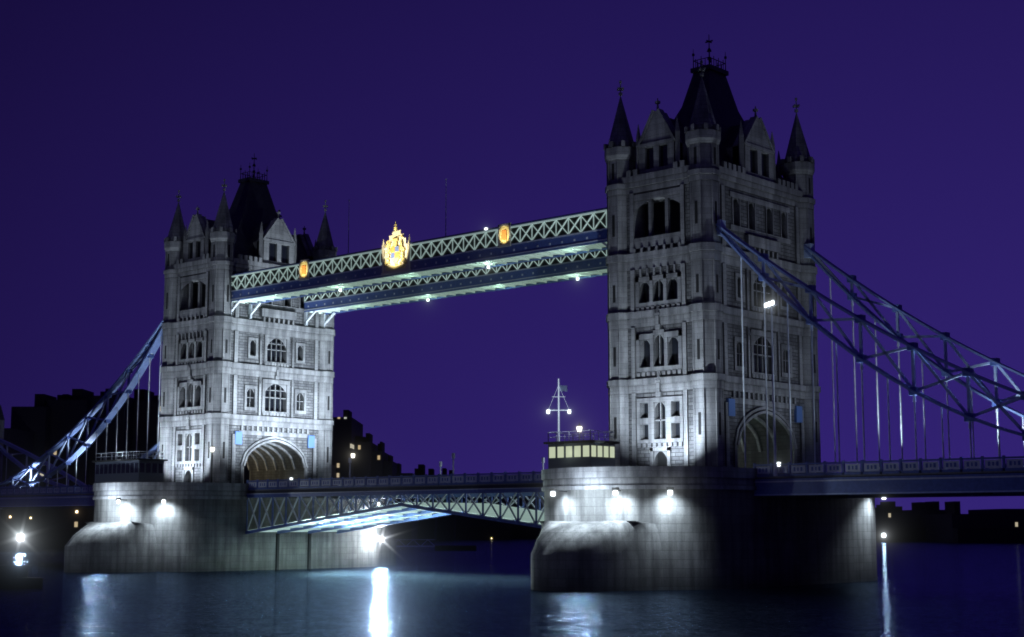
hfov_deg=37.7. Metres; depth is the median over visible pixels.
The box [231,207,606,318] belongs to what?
walkway
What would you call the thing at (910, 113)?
sky
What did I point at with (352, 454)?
lamp post
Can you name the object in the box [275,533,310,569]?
fender piles
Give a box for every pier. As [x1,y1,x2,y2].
[64,482,395,572]
[531,466,876,590]
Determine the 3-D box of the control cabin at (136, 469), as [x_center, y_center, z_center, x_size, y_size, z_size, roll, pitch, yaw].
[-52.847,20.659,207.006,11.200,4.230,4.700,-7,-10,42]
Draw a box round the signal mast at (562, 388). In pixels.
[547,379,569,440]
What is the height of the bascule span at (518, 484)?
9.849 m
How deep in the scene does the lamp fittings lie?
148.34 m
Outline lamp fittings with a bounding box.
[116,228,885,540]
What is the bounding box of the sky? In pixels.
[0,0,1023,513]
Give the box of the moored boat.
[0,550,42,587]
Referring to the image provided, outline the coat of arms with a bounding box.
[381,222,410,275]
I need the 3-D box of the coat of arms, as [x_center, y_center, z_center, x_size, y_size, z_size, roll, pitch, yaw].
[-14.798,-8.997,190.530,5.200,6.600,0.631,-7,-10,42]
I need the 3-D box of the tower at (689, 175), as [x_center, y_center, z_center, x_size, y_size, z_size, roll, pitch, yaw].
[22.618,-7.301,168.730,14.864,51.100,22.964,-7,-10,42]
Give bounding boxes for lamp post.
[210,444,213,482]
[351,453,354,476]
[577,423,581,437]
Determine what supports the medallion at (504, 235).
attached to the walkway at (564, 235)
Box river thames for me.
[0,539,1023,636]
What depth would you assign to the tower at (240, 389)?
217.53 m
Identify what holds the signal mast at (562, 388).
on the pier at (707, 528)
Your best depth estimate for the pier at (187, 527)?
201.94 m
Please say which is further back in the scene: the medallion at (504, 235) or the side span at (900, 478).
the medallion at (504, 235)
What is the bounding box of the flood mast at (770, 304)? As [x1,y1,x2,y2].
[765,300,777,475]
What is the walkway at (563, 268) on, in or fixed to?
attached to the tower at (240, 389)
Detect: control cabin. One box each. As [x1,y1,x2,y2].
[92,451,167,482]
[543,430,619,468]
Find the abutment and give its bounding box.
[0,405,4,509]
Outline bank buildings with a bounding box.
[0,389,1023,547]
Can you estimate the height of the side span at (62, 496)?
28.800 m
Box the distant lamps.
[10,511,884,539]
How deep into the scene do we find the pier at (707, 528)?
146.30 m
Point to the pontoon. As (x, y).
(455, 547)
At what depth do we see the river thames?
121.11 m
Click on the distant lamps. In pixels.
(20, 537)
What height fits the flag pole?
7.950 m
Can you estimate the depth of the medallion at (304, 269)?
202.34 m
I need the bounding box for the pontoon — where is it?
[395,539,475,550]
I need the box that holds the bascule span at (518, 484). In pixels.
[245,453,544,533]
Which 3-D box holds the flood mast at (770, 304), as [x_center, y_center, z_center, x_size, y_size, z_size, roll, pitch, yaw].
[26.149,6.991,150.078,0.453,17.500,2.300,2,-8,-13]
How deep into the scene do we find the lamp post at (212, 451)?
205.29 m
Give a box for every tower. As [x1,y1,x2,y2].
[159,153,337,482]
[604,40,820,470]
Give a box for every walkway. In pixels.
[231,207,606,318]
[304,250,606,327]
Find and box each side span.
[0,320,243,508]
[716,219,1023,497]
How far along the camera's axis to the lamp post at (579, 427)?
161.54 m
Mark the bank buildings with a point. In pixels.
(43, 425)
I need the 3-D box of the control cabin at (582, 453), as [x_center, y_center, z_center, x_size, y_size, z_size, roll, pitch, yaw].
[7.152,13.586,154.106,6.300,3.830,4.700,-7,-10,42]

